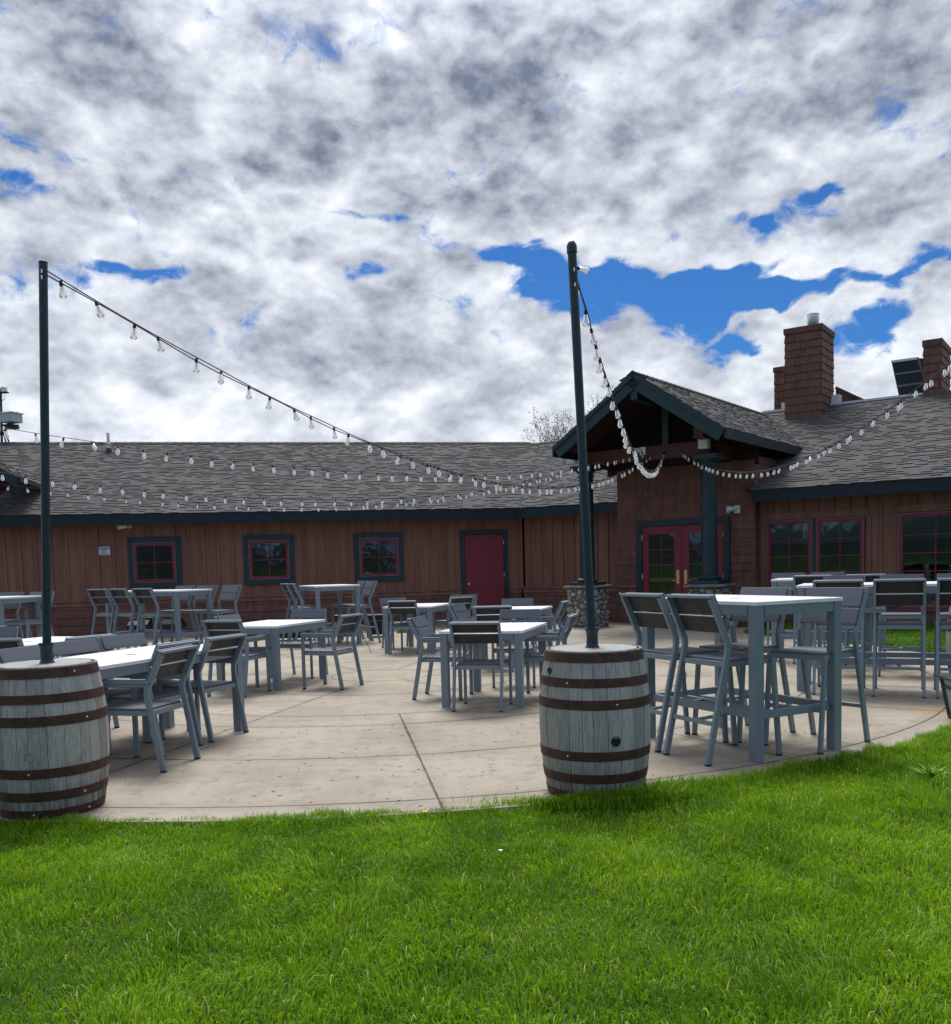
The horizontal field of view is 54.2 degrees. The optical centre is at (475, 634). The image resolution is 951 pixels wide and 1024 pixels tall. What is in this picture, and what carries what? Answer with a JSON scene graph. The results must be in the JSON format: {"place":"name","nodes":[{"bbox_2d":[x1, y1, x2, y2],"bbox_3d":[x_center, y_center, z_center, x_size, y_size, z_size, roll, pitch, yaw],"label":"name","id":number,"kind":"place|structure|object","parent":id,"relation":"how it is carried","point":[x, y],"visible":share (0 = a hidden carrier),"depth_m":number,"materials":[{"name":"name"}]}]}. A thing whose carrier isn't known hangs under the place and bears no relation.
{"place":"outdoors","nodes":[
{"label":"outdoors","id":0,"kind":"place"},
{"bbox_2d":[0,622,950,827],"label":"patio","id":1,"kind":"structure","parent":0,"point":[317,723],"depth_m":7.42,"materials":[{"name":"concrete"}]},
{"bbox_2d":[0,626,18,637],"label":"armchair","id":2,"kind":"object","parent":1,"relation":"on","point":[11,631],"visible":0.12,"depth_m":10.02,"materials":[{"name":"metal"}]},
{"bbox_2d":[0,592,24,638],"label":"bar chair","id":3,"kind":"object","parent":1,"relation":"on","point":[17,606],"visible":0.51,"depth_m":15.19,"materials":[{"name":"metal"}]},
{"bbox_2d":[0,645,39,663],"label":"armchair","id":4,"kind":"object","parent":1,"relation":"on","point":[16,654],"visible":0.01,"depth_m":7.01,"materials":[{"name":"metal"}]},
{"bbox_2d":[0,595,41,637],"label":"bar table","id":5,"kind":"object","parent":1,"relation":"on","point":[37,599],"visible":0.52,"depth_m":14.53,"materials":[{"name":"metal"}]},
{"bbox_2d":[0,638,54,656],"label":"armchair","id":6,"kind":"object","parent":1,"relation":"on","point":[5,643],"visible":0.06,"depth_m":8.16,"materials":[{"name":"metal"}]},
{"bbox_2d":[5,592,58,657],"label":"bar chair","id":7,"kind":"object","parent":1,"relation":"on","point":[27,622],"visible":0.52,"depth_m":14.79,"materials":[{"name":"metal"}]},
{"bbox_2d":[22,636,69,646],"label":"dining table","id":8,"kind":"object","parent":1,"relation":"on","point":[31,641],"visible":0.09,"depth_m":9.33,"materials":[{"name":"metal"}]},
{"bbox_2d":[0,658,109,820],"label":"oak barrel","id":9,"kind":"object","parent":1,"relation":"on","point":[54,744],"visible":1,"depth_m":5.30,"materials":[{"name":"wood"},{"name":"steel"}]},
{"bbox_2d":[38,260,54,663],"bbox_3d":[-2.550,-0.978,5.433,0.202,2.347,0.135,0,5,21],"label":"light pole","id":10,"kind":"object","parent":9,"relation":"on","point":[46,649],"visible":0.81,"depth_m":5.43,"materials":[{"name":"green metal"}]},
{"bbox_2d":[47,270,650,494],"bbox_3d":[0.556,-2.466,12.207,0.097,1.241,14.984,0,5,24],"label":"string light","id":11,"kind":"object","parent":10,"relation":"hanging from","point":[98,303],"visible":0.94,"depth_m":7.45,"materials":[{"name":"glass"}]},
{"bbox_2d":[61,633,119,727],"bbox_3d":[-3.598,0.434,8.348,0.576,0.862,0.512,1,5,31],"label":"armchair","id":12,"kind":"object","parent":1,"relation":"on","point":[116,721],"visible":0.08,"depth_m":8.21,"materials":[{"name":"metal"}]},
{"bbox_2d":[53,638,145,742],"bbox_3d":[-3.078,0.479,7.552,0.576,0.862,0.512,0,5,25],"label":"armchair","id":13,"kind":"object","parent":1,"relation":"on","point":[62,648],"visible":0.17,"depth_m":7.62,"materials":[{"name":"metal"}]},
{"bbox_2d":[86,589,134,648],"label":"bar chair","id":14,"kind":"object","parent":1,"relation":"on","point":[97,596],"visible":0.63,"depth_m":16.56,"materials":[{"name":"metal"}]},
{"bbox_2d":[108,588,157,647],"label":"bar chair","id":15,"kind":"object","parent":1,"relation":"on","point":[121,592],"visible":0.71,"depth_m":16.30,"materials":[{"name":"metal"}]},
{"bbox_2d":[96,633,187,738],"bbox_3d":[-2.884,0.434,8.091,0.576,0.862,0.512,1,5,28],"label":"armchair","id":16,"kind":"object","parent":1,"relation":"on","point":[105,643],"visible":0.19,"depth_m":8.10,"materials":[{"name":"metal"}]},
{"bbox_2d":[56,644,244,730],"bbox_3d":[-2.727,0.534,7.414,0.844,0.755,1.860,0,4,20],"label":"dining table","id":17,"kind":"object","parent":1,"relation":"on","point":[120,663],"visible":0.16,"depth_m":7.39,"materials":[{"name":"metal"}]},
{"bbox_2d":[102,644,200,772],"bbox_3d":[-2.373,0.521,6.744,0.576,0.862,0.512,-1,4,13],"label":"armchair","id":18,"kind":"object","parent":1,"relation":"on","point":[134,707],"visible":0.83,"depth_m":6.67,"materials":[{"name":"metal"}]},
{"bbox_2d":[131,588,173,647],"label":"bar chair","id":19,"kind":"object","parent":1,"relation":"on","point":[136,592],"visible":0.66,"depth_m":15.99,"materials":[{"name":"metal"}]},
{"bbox_2d":[104,639,202,757],"bbox_3d":[-2.526,0.484,7.301,0.576,0.862,0.512,0,5,20],"label":"armchair","id":20,"kind":"object","parent":1,"relation":"on","point":[161,695],"visible":0.41,"depth_m":7.30,"materials":[{"name":"metal"}]},
{"bbox_2d":[105,589,212,649],"bbox_3d":[-5.733,-0.256,16.838,1.860,1.095,0.844,1,5,30],"label":"bar table","id":21,"kind":"object","parent":1,"relation":"on","point":[176,594],"visible":0.53,"depth_m":16.48,"materials":[{"name":"metal"}]},
{"bbox_2d":[155,586,197,644],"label":"bar chair","id":22,"kind":"object","parent":1,"relation":"on","point":[189,597],"visible":0.46,"depth_m":17.45,"materials":[{"name":"metal"}]},
{"bbox_2d":[180,585,217,643],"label":"bar chair","id":23,"kind":"object","parent":1,"relation":"on","point":[195,611],"visible":0.48,"depth_m":17.19,"materials":[{"name":"metal"}]},
{"bbox_2d":[157,633,248,742],"bbox_3d":[-2.304,0.435,7.877,0.576,0.862,0.512,0,5,22],"label":"armchair","id":24,"kind":"object","parent":1,"relation":"on","point":[200,687],"visible":0.7,"depth_m":7.80,"materials":[{"name":"metal"}]},
{"bbox_2d":[200,585,241,643],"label":"bar chair","id":25,"kind":"object","parent":1,"relation":"on","point":[230,592],"visible":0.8,"depth_m":16.85,"materials":[{"name":"metal"}]},
{"bbox_2d":[202,620,270,697],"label":"armchair","id":26,"kind":"object","parent":1,"relation":"on","point":[247,655],"visible":0.59,"depth_m":10.36,"materials":[{"name":"metal"}]},
{"bbox_2d":[213,614,271,686],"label":"armchair","id":27,"kind":"object","parent":1,"relation":"on","point":[255,648],"visible":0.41,"depth_m":11.24,"materials":[{"name":"metal"}]},
{"bbox_2d":[214,619,326,690],"bbox_3d":[-2.485,0.232,11.403,0.844,0.755,1.240,0,4,18],"label":"dining table","id":28,"kind":"object","parent":1,"relation":"on","point":[273,630],"visible":0.73,"depth_m":10.94,"materials":[{"name":"metal"}]},
{"bbox_2d":[280,583,315,642],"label":"bar chair","id":29,"kind":"object","parent":1,"relation":"on","point":[284,586],"visible":0.49,"depth_m":17.58,"materials":[{"name":"metal"}]},
{"bbox_2d":[280,609,327,678],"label":"armchair","id":30,"kind":"object","parent":1,"relation":"on","point":[312,613],"visible":0.55,"depth_m":12.30,"materials":[{"name":"metal"}]},
{"bbox_2d":[287,583,329,645],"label":"bar chair","id":31,"kind":"object","parent":1,"relation":"on","point":[294,590],"visible":0.59,"depth_m":16.91,"materials":[{"name":"metal"}]},
{"bbox_2d":[299,584,361,646],"bbox_3d":[-2.741,-0.382,17.484,0.844,1.095,1.240,-3,5,-24],"label":"bar table","id":32,"kind":"object","parent":1,"relation":"on","point":[338,588],"visible":0.69,"depth_m":17.05,"materials":[{"name":"metal"}]},
{"bbox_2d":[300,613,363,689],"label":"armchair","id":33,"kind":"object","parent":1,"relation":"on","point":[351,629],"visible":1,"depth_m":10.83,"materials":[{"name":"metal"}]},
{"bbox_2d":[331,581,370,641],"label":"bar chair","id":34,"kind":"object","parent":1,"relation":"on","point":[361,584],"visible":0.71,"depth_m":17.87,"materials":[{"name":"metal"}]},
{"bbox_2d":[339,581,380,644],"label":"bar chair","id":35,"kind":"object","parent":1,"relation":"on","point":[371,585],"visible":0.85,"depth_m":17.34,"materials":[{"name":"metal"}]},
{"bbox_2d":[366,614,389,636],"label":"armchair","id":36,"kind":"object","parent":1,"relation":"on","point":[379,619],"visible":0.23,"depth_m":18.71,"materials":[{"name":"grey plastic"}]},
{"bbox_2d":[379,597,408,649],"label":"armchair","id":37,"kind":"object","parent":1,"relation":"on","point":[383,601],"visible":0.42,"depth_m":16.18,"materials":[{"name":"metal"}]},
{"bbox_2d":[387,600,427,653],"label":"armchair","id":38,"kind":"object","parent":1,"relation":"on","point":[400,611],"visible":0.71,"depth_m":14.94,"materials":[{"name":"metal"}]},
{"bbox_2d":[383,603,453,652],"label":"dining table","id":39,"kind":"object","parent":1,"relation":"on","point":[429,608],"visible":0.56,"depth_m":15.15,"materials":[{"name":"metal"}]},
{"bbox_2d":[407,615,473,699],"bbox_3d":[-0.369,0.236,9.878,0.576,0.862,0.512,0,4,14],"label":"armchair","id":40,"kind":"object","parent":1,"relation":"on","point":[427,634],"visible":0.73,"depth_m":9.71,"materials":[{"name":"metal"}]},
{"bbox_2d":[433,596,473,647],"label":"armchair","id":41,"kind":"object","parent":1,"relation":"on","point":[465,600],"visible":0.52,"depth_m":16.02,"materials":[{"name":"metal"}]},
{"bbox_2d":[447,594,476,628],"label":"armchair","id":42,"kind":"object","parent":1,"relation":"on","point":[474,604],"visible":0.17,"depth_m":17.00,"materials":[{"name":"metal"}]},
{"bbox_2d":[447,603,498,665],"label":"armchair","id":43,"kind":"object","parent":1,"relation":"on","point":[464,615],"visible":0.31,"depth_m":12.92,"materials":[{"name":"metal"}]},
{"bbox_2d":[449,621,512,711],"bbox_3d":[0.059,0.287,9.027,0.512,0.862,0.576,-1,4,13],"label":"armchair","id":44,"kind":"object","parent":1,"relation":"on","point":[473,632],"visible":0.98,"depth_m":8.86,"materials":[{"name":"metal"}]},
{"bbox_2d":[439,622,546,708],"bbox_3d":[0.218,0.294,9.598,0.844,0.755,1.240,0,4,16],"label":"dining table","id":45,"kind":"object","parent":1,"relation":"on","point":[517,633],"visible":0.77,"depth_m":9.11,"materials":[{"name":"metal"}]},
{"bbox_2d":[474,605,514,671],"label":"armchair","id":46,"kind":"object","parent":1,"relation":"on","point":[495,610],"visible":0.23,"depth_m":12.09,"materials":[{"name":"metal"}]},
{"bbox_2d":[478,606,552,664],"bbox_3d":[0.600,-0.004,13.488,0.844,0.755,1.240,0,4,16],"label":"dining table","id":47,"kind":"object","parent":1,"relation":"on","point":[547,610],"visible":0.23,"depth_m":13.54,"materials":[{"name":"metal"}]},
{"bbox_2d":[491,609,540,687],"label":"armchair","id":48,"kind":"object","parent":1,"relation":"on","point":[530,615],"visible":0.45,"depth_m":10.84,"materials":[{"name":"metal"}]},
{"bbox_2d":[502,598,532,605],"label":"armchair","id":49,"kind":"object","parent":1,"relation":"on","point":[521,602],"visible":0.14,"depth_m":14.33,"materials":[{"name":"metal"}]},
{"bbox_2d":[113,678,933,813],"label":"leaf litter","id":50,"kind":"object","parent":1,"relation":"on","point":[416,756],"visible":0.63,"depth_m":6.82,"materials":[{"name":"brown plant"}]},
{"bbox_2d":[524,600,568,663],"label":"armchair","id":51,"kind":"object","parent":1,"relation":"on","point":[561,605],"visible":0.47,"depth_m":12.90,"materials":[{"name":"metal"}]},
{"bbox_2d":[523,613,577,692],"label":"armchair","id":52,"kind":"object","parent":1,"relation":"on","point":[563,633],"visible":0.54,"depth_m":9.59,"materials":[{"name":"metal"}]},
{"bbox_2d":[539,643,650,796],"bbox_3d":[0.723,0.515,5.638,0.672,0.875,0.671,-2,4,0],"label":"oak barrel","id":53,"kind":"object","parent":1,"relation":"on","point":[595,718],"visible":0.94,"depth_m":5.36,"materials":[{"name":"weathered grey oak wood staves"},{"name":"rusty steel hoops"}]},
{"bbox_2d":[566,240,598,647],"bbox_3d":[0.653,-1.103,5.518,0.179,2.415,0.136,-2,4,0],"label":"light pole","id":54,"kind":"object","parent":53,"relation":"on","point":[591,629],"visible":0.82,"depth_m":5.50,"materials":[{"name":"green metal"}]},
{"bbox_2d":[578,282,665,477],"bbox_3d":[2.215,-2.607,12.161,0.098,1.101,13.858,0,4,14],"label":"string light","id":55,"kind":"object","parent":54,"relation":"hanging from","point":[635,456],"visible":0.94,"depth_m":7.67,"materials":[{"name":"white glass"}]},
{"bbox_2d":[620,592,728,752],"bbox_3d":[1.495,0.251,7.045,0.678,1.152,0.472,-4,5,-26],"label":"bar chair","id":56,"kind":"object","parent":1,"relation":"on","point":[655,602],"visible":0.73,"depth_m":6.93,"materials":[{"name":"metal"}]},
{"bbox_2d":[663,594,782,766],"bbox_3d":[1.736,0.282,6.546,0.678,1.152,0.472,-4,5,-26],"label":"bar chair","id":57,"kind":"object","parent":1,"relation":"on","point":[727,660],"visible":0.87,"depth_m":6.47,"materials":[{"name":"metal"}]},
{"bbox_2d":[642,595,842,763],"bbox_3d":[1.963,0.273,6.973,0.844,1.095,1.240,-4,5,-28],"label":"bar table","id":58,"kind":"object","parent":1,"relation":"on","point":[755,609],"visible":0.68,"depth_m":6.56,"materials":[{"name":"metal"}]},
{"bbox_2d":[692,587,795,742],"bbox_3d":[2.118,0.213,7.343,0.678,1.152,0.472,-4,5,-34],"label":"bar chair","id":59,"kind":"object","parent":1,"relation":"on","point":[736,646],"visible":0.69,"depth_m":7.29,"materials":[{"name":"metal"}]},
{"bbox_2d":[767,573,804,643],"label":"bar chair","id":60,"kind":"object","parent":1,"relation":"on","point":[781,575],"visible":0.17,"depth_m":13.96,"materials":[{"name":"metal"}]},
{"bbox_2d":[793,575,831,663],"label":"bar chair","id":61,"kind":"object","parent":1,"relation":"on","point":[799,579],"visible":0.22,"depth_m":12.03,"materials":[{"name":"metal"}]},
{"bbox_2d":[764,587,869,754],"bbox_3d":[2.523,0.237,6.865,0.678,1.152,0.472,-5,5,-38],"label":"bar chair","id":62,"kind":"object","parent":1,"relation":"on","point":[854,596],"visible":0.9,"depth_m":6.83,"materials":[{"name":"metal"}]},
{"bbox_2d":[771,578,871,660],"bbox_3d":[4.716,-0.219,12.627,1.240,1.095,0.844,0,5,25],"label":"bar table","id":63,"kind":"object","parent":1,"relation":"on","point":[782,582],"visible":0.37,"depth_m":12.43,"materials":[{"name":"metal"}]},
{"bbox_2d":[811,572,844,645],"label":"bar chair","id":64,"kind":"object","parent":1,"relation":"on","point":[829,573],"visible":0.16,"depth_m":13.74,"materials":[{"name":"metal"}]},
{"bbox_2d":[773,760,891,774],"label":"joint weeds","id":65,"kind":"object","parent":1,"relation":"on","point":[841,767],"visible":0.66,"depth_m":6.02,"materials":[{"name":"green plant"}]},
{"bbox_2d":[812,579,865,694],"bbox_3d":[3.727,0.010,9.506,0.472,1.152,0.678,0,5,25],"label":"bar chair","id":66,"kind":"object","parent":1,"relation":"on","point":[837,583],"visible":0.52,"depth_m":9.30,"materials":[{"name":"metal"}]},
{"bbox_2d":[820,575,864,674],"bbox_3d":[4.373,-0.122,11.058,0.472,1.152,0.678,0,5,25],"label":"bar chair","id":67,"kind":"object","parent":1,"relation":"on","point":[841,577],"visible":0.23,"depth_m":11.23,"materials":[{"name":"metal"}]},
{"bbox_2d":[844,574,885,665],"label":"bar chair","id":68,"kind":"object","parent":1,"relation":"on","point":[870,577],"visible":0.41,"depth_m":11.72,"materials":[{"name":"metal"}]},
{"bbox_2d":[796,581,950,690],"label":"bar table","id":69,"kind":"object","parent":1,"relation":"on","point":[931,588],"visible":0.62,"depth_m":9.57,"materials":[{"name":"metal"}]},
{"bbox_2d":[872,578,926,697],"bbox_3d":[4.237,0.013,9.286,0.472,1.152,0.678,0,5,25],"label":"bar chair","id":70,"kind":"object","parent":1,"relation":"on","point":[914,585],"visible":0.98,"depth_m":9.09,"materials":[{"name":"metal"}]},
{"bbox_2d":[878,574,923,675],"bbox_3d":[4.953,-0.119,10.809,0.472,1.152,0.678,0,5,25],"label":"bar chair","id":71,"kind":"object","parent":1,"relation":"on","point":[900,615],"visible":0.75,"depth_m":10.64,"materials":[{"name":"metal"}]},
{"bbox_2d":[933,673,950,717],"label":"tapered planter","id":72,"kind":"object","parent":1,"relation":"on","point":[945,680],"visible":1,"depth_m":7.82,"materials":[{"name":"grey metal"}]},
{"bbox_2d":[934,578,950,698],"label":"bar chair","id":73,"kind":"object","parent":1,"relation":"on","point":[943,584],"visible":1,"depth_m":8.94,"materials":[{"name":"metal"}]},
{"bbox_2d":[937,573,950,672],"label":"bar chair","id":74,"kind":"object","parent":1,"relation":"on","point":[943,615],"visible":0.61,"depth_m":10.39,"materials":[{"name":"metal"}]},
{"bbox_2d":[946,605,950,672],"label":"oak barrel","id":75,"kind":"object","parent":1,"relation":"on","point":[948,640],"visible":0.53,"depth_m":10.08,"materials":[{"name":"wood"}]},
{"bbox_2d":[0,721,950,1023],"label":"lawn","id":76,"kind":"structure","parent":0,"point":[370,1010],"depth_m":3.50,"materials":[{"name":"plant"}]},
{"bbox_2d":[441,777,785,810],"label":"edge grass","id":77,"kind":"structure","parent":76,"relation":"on","point":[597,799],"depth_m":5.34,"materials":[{"name":"green plant"}]},
{"bbox_2d":[905,746,948,778],"bbox_3d":[2.813,0.798,5.774,0.287,0.209,0.306,2,5,37],"label":"dandelion","id":78,"kind":"object","parent":76,"relation":"on","point":[930,769],"visible":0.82,"depth_m":5.77,"materials":[{"name":"green plant"}]},
{"bbox_2d":[0,0,950,442],"label":"sky","id":79,"kind":"structure","parent":0,"point":[363,215],"materials":[{"name":"white"}]},
{"label":"ground","id":80,"kind":"structure","parent":0,"visible":0},
{"bbox_2d":[146,619,562,642],"bbox_3d":[-4.892,-0.031,21.189,17.588,0.001,3.993,-2,4,-13],"label":"gravel bed","id":81,"kind":"object","parent":80,"relation":"on","point":[444,626],"depth_m":20.70,"materials":[{"name":"grey gravel"}]},
{"bbox_2d":[126,617,152,630],"bbox_3d":[-6.994,-0.094,19.357,0.501,0.508,0.328,-3,4,-15],"label":"ground spotlight","id":82,"kind":"object","parent":81,"relation":"on","point":[149,623],"visible":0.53,"depth_m":19.29,"materials":[{"name":"black plastic"}]},
{"bbox_2d":[158,617,187,629],"bbox_3d":[-6.332,-0.118,19.446,0.501,0.508,0.328,0,5,20],"label":"ground spotlight","id":83,"kind":"object","parent":81,"relation":"on","point":[166,623],"visible":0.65,"depth_m":19.38,"materials":[{"name":"black plastic"}]},
{"bbox_2d":[0,313,950,638],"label":"restaurant building","id":84,"kind":"structure","parent":80,"relation":"on","point":[872,499],"depth_m":21.65,"materials":[{"name":"brown wood"}]},
{"bbox_2d":[0,386,23,441],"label":"weather mast","id":85,"kind":"object","parent":84,"relation":"attached to","point":[11,419],"visible":0.94,"depth_m":25.74,"materials":[{"name":"grey metal"}]},
{"bbox_2d":[97,546,109,554],"bbox_3d":[-8.564,-1.925,21.387,0.285,0.195,0.010,-2,4,-11],"label":"notice sign","id":86,"kind":"object","parent":84,"relation":"attached to","point":[104,550],"visible":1,"depth_m":21.39,"materials":[{"name":"white metal"}]},
{"bbox_2d":[114,525,131,528],"bbox_3d":[-8.089,-2.476,21.329,0.151,0.134,0.427,3,6,45],"label":"security camera","id":87,"kind":"object","parent":84,"relation":"attached to","point":[123,526],"visible":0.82,"depth_m":21.28,"materials":[{"name":"white plastic"}]},
{"bbox_2d":[127,537,182,587],"bbox_3d":[-7.465,-1.676,21.629,1.180,1.170,0.086,-2,4,-11],"label":"window","id":88,"kind":"structure","parent":84,"relation":"in","point":[153,562],"depth_m":21.61,"materials":[{"name":"black glass"}]},
{"bbox_2d":[243,535,294,584],"bbox_3d":[-4.916,-1.780,22.133,1.180,1.170,0.086,-2,4,-11],"label":"window","id":89,"kind":"structure","parent":84,"relation":"in","point":[268,559],"depth_m":22.12,"materials":[{"name":"black glass"}]},
{"bbox_2d":[2,468,577,511],"bbox_3d":[-4.025,-3.026,19.806,13.011,0.857,0.130,-1,4,0],"label":"string light","id":90,"kind":"object","parent":84,"relation":"hanging from","point":[302,507],"visible":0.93,"depth_m":19.81,"materials":[{"name":"white glass"}]},
{"bbox_2d":[1,462,589,506],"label":"string light","id":91,"kind":"object","parent":84,"relation":"hanging from","point":[52,482],"visible":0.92,"depth_m":15.05,"materials":[{"name":"white glass"}]},
{"bbox_2d":[0,427,643,481],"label":"string light","id":92,"kind":"object","parent":84,"relation":"hanging from","point":[143,451],"visible":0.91,"depth_m":13.07,"materials":[{"name":"white glass"}]},
{"bbox_2d":[354,532,403,581],"bbox_3d":[-2.353,-1.886,22.640,1.190,1.170,0.086,-2,4,-11],"label":"window","id":93,"kind":"structure","parent":84,"relation":"in","point":[377,556],"depth_m":22.63,"materials":[{"name":"black glass"}]},
{"bbox_2d":[460,530,508,616],"bbox_3d":[0.239,-1.464,23.166,1.200,2.255,0.130,-2,4,-11],"label":"door","id":94,"kind":"structure","parent":84,"relation":"in","point":[484,561],"depth_m":23.17,"materials":[{"name":"red paint"}]},
{"bbox_2d":[632,447,645,454],"bbox_3d":[3.341,-3.763,19.074,0.283,0.164,0.152,-3,4,-13],"label":"floodlight","id":95,"kind":"object","parent":84,"relation":"attached to","point":[640,450],"visible":0.82,"depth_m":19.04,"materials":[{"name":"white plastic"}]},
{"bbox_2d":[636,516,729,613],"bbox_3d":[4.460,-1.352,20.052,2.110,2.270,0.129,1,5,35],"label":"double door","id":96,"kind":"structure","parent":84,"relation":"in","point":[668,556],"depth_m":20.15,"materials":[{"name":"red paint"}]},
{"bbox_2d":[698,439,709,448],"bbox_3d":[4.499,-3.804,18.257,0.200,0.300,0.201,1,5,35],"label":"loudspeaker","id":97,"kind":"object","parent":84,"relation":"attached to","point":[703,443],"visible":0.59,"depth_m":18.18,"materials":[{"name":"white plastic"}]},
{"bbox_2d":[726,505,739,512],"bbox_3d":[5.338,-2.593,19.269,0.283,0.164,0.152,-3,4,-13],"label":"floodlight","id":98,"kind":"object","parent":84,"relation":"attached to","point":[735,509],"visible":1,"depth_m":19.23,"materials":[{"name":"white plastic"}]},
{"bbox_2d":[767,519,811,595],"bbox_3d":[6.432,-1.427,19.009,0.918,1.818,0.086,1,5,35],"label":"window","id":99,"kind":"structure","parent":84,"relation":"in","point":[789,542],"depth_m":18.97,"materials":[{"name":"black glass"}]},
{"bbox_2d":[680,361,950,478],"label":"string light","id":100,"kind":"object","parent":84,"relation":"hanging from","point":[873,421],"visible":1,"depth_m":12.92,"materials":[{"name":"white glass"}]},
{"bbox_2d":[816,516,864,607],"bbox_3d":[7.244,-1.406,18.442,0.918,1.818,0.086,1,5,35],"label":"window","id":101,"kind":"structure","parent":84,"relation":"in","point":[840,542],"depth_m":18.39,"materials":[{"name":"black glass"}]},
{"bbox_2d":[898,511,950,611],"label":"window","id":102,"kind":"structure","parent":84,"relation":"in","point":[924,541],"depth_m":17.54,"materials":[{"name":"black glass"}]},
{"bbox_2d":[522,386,612,441],"bbox_3d":[3.049,-4.974,33.456,5.189,7.622,4.054,1,5,35],"label":"budding tree","id":103,"kind":"object","parent":80,"relation":"on","point":[553,431],"visible":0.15,"depth_m":33.02,"materials":[{"name":"brown plant"}]},
{"label":"lawn","id":104,"kind":"structure","parent":0,"visible":0},
{"bbox_2d":[743,621,945,652],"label":"grass","id":105,"kind":"structure","parent":104,"relation":"on","point":[902,637],"depth_m":15.28,"materials":[{"name":"green plant"}]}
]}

